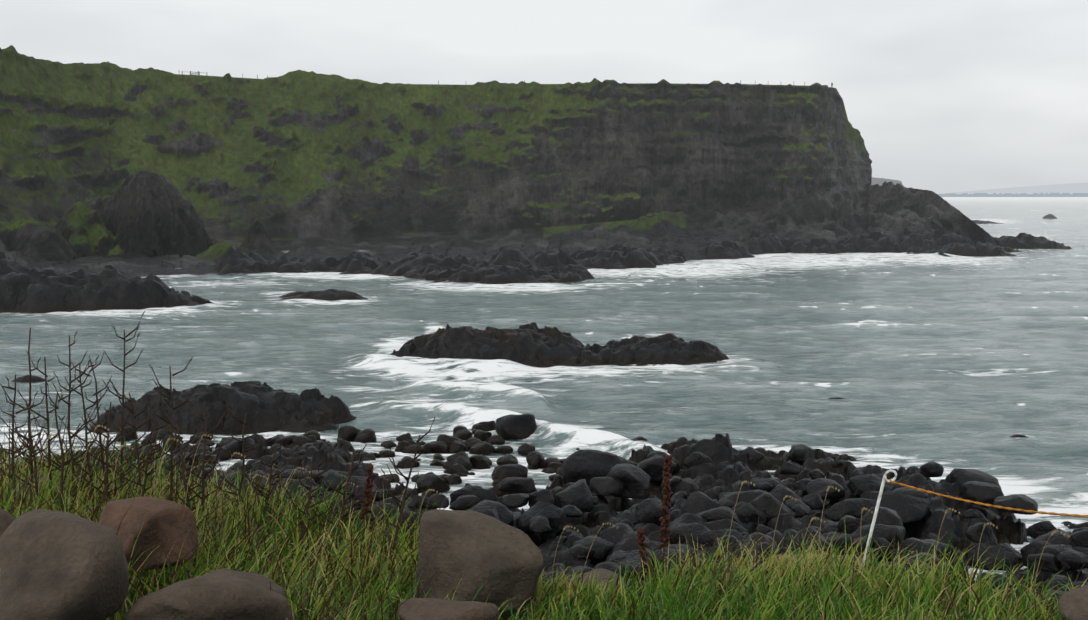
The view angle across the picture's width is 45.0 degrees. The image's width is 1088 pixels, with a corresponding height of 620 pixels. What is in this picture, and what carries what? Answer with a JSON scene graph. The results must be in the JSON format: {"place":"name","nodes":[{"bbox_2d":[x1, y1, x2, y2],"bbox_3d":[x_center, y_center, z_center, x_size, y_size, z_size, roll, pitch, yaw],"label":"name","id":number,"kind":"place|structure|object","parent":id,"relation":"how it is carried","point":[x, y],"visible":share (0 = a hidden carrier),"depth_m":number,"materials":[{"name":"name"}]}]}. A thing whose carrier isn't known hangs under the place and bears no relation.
{"place":"outdoors","nodes":[
{"label":"outdoors","id":0,"kind":"place"},
{"bbox_2d":[0,45,1000,276],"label":"cliff terrain","id":1,"kind":"structure","parent":0,"point":[301,164],"depth_m":401.40,"materials":[{"name":"green plant"}]},
{"bbox_2d":[0,218,77,262],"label":"hump rock","id":2,"kind":"object","parent":1,"relation":"on","point":[40,242],"visible":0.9,"depth_m":267.39,"materials":[{"name":"grey stone"}]},
{"bbox_2d":[54,170,212,258],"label":"camel rock","id":3,"kind":"object","parent":1,"relation":"on","point":[145,212],"visible":0.81,"depth_m":282.46,"materials":[{"name":"grey stone"}]},
{"bbox_2d":[195,219,279,263],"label":"rock outcrop","id":4,"kind":"object","parent":1,"relation":"on","point":[257,239],"visible":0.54,"depth_m":275.47,"materials":[{"name":"grey stone"}]},
{"bbox_2d":[53,61,740,83],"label":"fence","id":5,"kind":"object","parent":1,"relation":"on","point":[198,72],"visible":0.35,"depth_m":399.86,"materials":[{"name":"brown wood"}]},
{"bbox_2d":[0,197,1087,582],"bbox_3d":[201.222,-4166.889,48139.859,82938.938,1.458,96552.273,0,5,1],"label":"sea","id":6,"kind":"structure","parent":0,"point":[950,363],"depth_m":113.33,"materials":[{"name":"grey liquid"}]},
{"bbox_2d":[0,252,212,312],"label":"outcrop rock","id":7,"kind":"object","parent":6,"relation":"in","point":[24,289],"visible":0.73,"depth_m":163.34,"materials":[{"name":"grey stone"}]},
{"bbox_2d":[88,381,356,434],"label":"rock","id":8,"kind":"object","parent":6,"relation":"in","point":[266,407],"visible":0.38,"depth_m":79.22,"materials":[{"name":"grey stone"}]},
{"bbox_2d":[278,289,367,300],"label":"rock","id":9,"kind":"object","parent":6,"relation":"in","point":[331,294],"visible":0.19,"depth_m":176.84,"materials":[{"name":"grey stone"}]},
{"bbox_2d":[214,246,463,278],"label":"shelf rock","id":10,"kind":"object","parent":6,"relation":"in","point":[412,265],"visible":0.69,"depth_m":240.18,"materials":[{"name":"grey stone"}]},
{"bbox_2d":[415,261,594,283],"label":"rocks","id":11,"kind":"object","parent":6,"relation":"in","point":[508,272],"visible":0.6,"depth_m":215.18,"materials":[{"name":"grey stone"}]},
{"bbox_2d":[11,375,1028,437],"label":"awash rock","id":12,"kind":"object","parent":6,"relation":"in","point":[25,379],"visible":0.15,"depth_m":99.27,"materials":[{"name":"grey stone"}]},
{"bbox_2d":[0,433,1087,613],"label":"shore rocks","id":13,"kind":"object","parent":6,"relation":"in","point":[713,481],"visible":0.25,"depth_m":56.90,"materials":[{"name":"black stone"}]},
{"bbox_2d":[116,413,1087,616],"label":"shore boulders","id":14,"kind":"object","parent":13,"relation":"on","point":[586,472],"visible":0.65,"depth_m":53.67,"materials":[{"name":"grey stone"}]},
{"bbox_2d":[445,244,669,268],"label":"shelf rock","id":15,"kind":"object","parent":6,"relation":"in","point":[616,256],"visible":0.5,"depth_m":256.37,"materials":[{"name":"grey stone"}]},
{"bbox_2d":[388,322,729,367],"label":"island rock","id":16,"kind":"object","parent":6,"relation":"in","point":[532,344],"visible":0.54,"depth_m":109.64,"materials":[{"name":"grey stone"}]},
{"bbox_2d":[646,230,868,263],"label":"shelf rock","id":17,"kind":"object","parent":6,"relation":"in","point":[759,242],"visible":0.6,"depth_m":319.97,"materials":[{"name":"grey stone"}]},
{"bbox_2d":[843,230,1071,252],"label":"shelf rock","id":18,"kind":"object","parent":6,"relation":"in","point":[910,241],"visible":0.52,"depth_m":328.03,"materials":[{"name":"grey stone"}]},
{"bbox_2d":[906,242,1022,256],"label":"rock","id":19,"kind":"object","parent":6,"relation":"in","point":[985,249],"visible":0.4,"depth_m":307.37,"materials":[{"name":"grey stone"}]},
{"bbox_2d":[972,214,1056,223],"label":"skerry rock","id":20,"kind":"object","parent":6,"relation":"in","point":[990,222],"visible":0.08,"depth_m":666.83,"materials":[{"name":"grey stone"}]},
{"bbox_2d":[0,0,1087,193],"label":"sky","id":21,"kind":"structure","parent":0,"point":[942,96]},
{"bbox_2d":[0,402,1087,619],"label":"bank ground","id":22,"kind":"structure","parent":0,"point":[505,614],"depth_m":6.55,"materials":[{"name":"green plant"}]},
{"bbox_2d":[0,311,434,571],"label":"dead weed stalks","id":23,"kind":"object","parent":22,"relation":"on","point":[29,406],"visible":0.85,"depth_m":7.58,"materials":[{"name":"brown plant"}]},
{"bbox_2d":[0,474,1087,619],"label":"boulders","id":24,"kind":"object","parent":22,"relation":"on","point":[57,565],"visible":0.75,"depth_m":5.50,"materials":[{"name":"stone"}]},
{"bbox_2d":[38,425,1069,604],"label":"dried dock stalks","id":25,"kind":"object","parent":22,"relation":"on","point":[666,491],"visible":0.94,"depth_m":6.91,"materials":[{"name":"brown plant"}]},
{"bbox_2d":[863,469,896,566],"bbox_3d":[1.687,1.314,6.829,0.270,0.989,0.041,1,5,10],"label":"fence post","id":26,"kind":"object","parent":22,"relation":"on","point":[884,479],"visible":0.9,"depth_m":6.79,"materials":[{"name":"white plastic"}]},
{"bbox_2d":[888,479,1087,517],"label":"fence rope","id":27,"kind":"object","parent":26,"relation":"attached to","point":[996,506],"visible":1,"depth_m":6.32,"materials":[{"name":"orange fabric"}]},
{"bbox_2d":[871,177,903,186],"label":"building","id":28,"kind":"structure","parent":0,"point":[879,181],"depth_m":1296.61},
{"bbox_2d":[937,182,1087,196],"bbox_3d":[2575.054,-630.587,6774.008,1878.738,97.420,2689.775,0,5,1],"label":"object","id":29,"kind":"object","parent":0,"point":[1070,190],"visible":0.88,"depth_m":7845.05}
]}

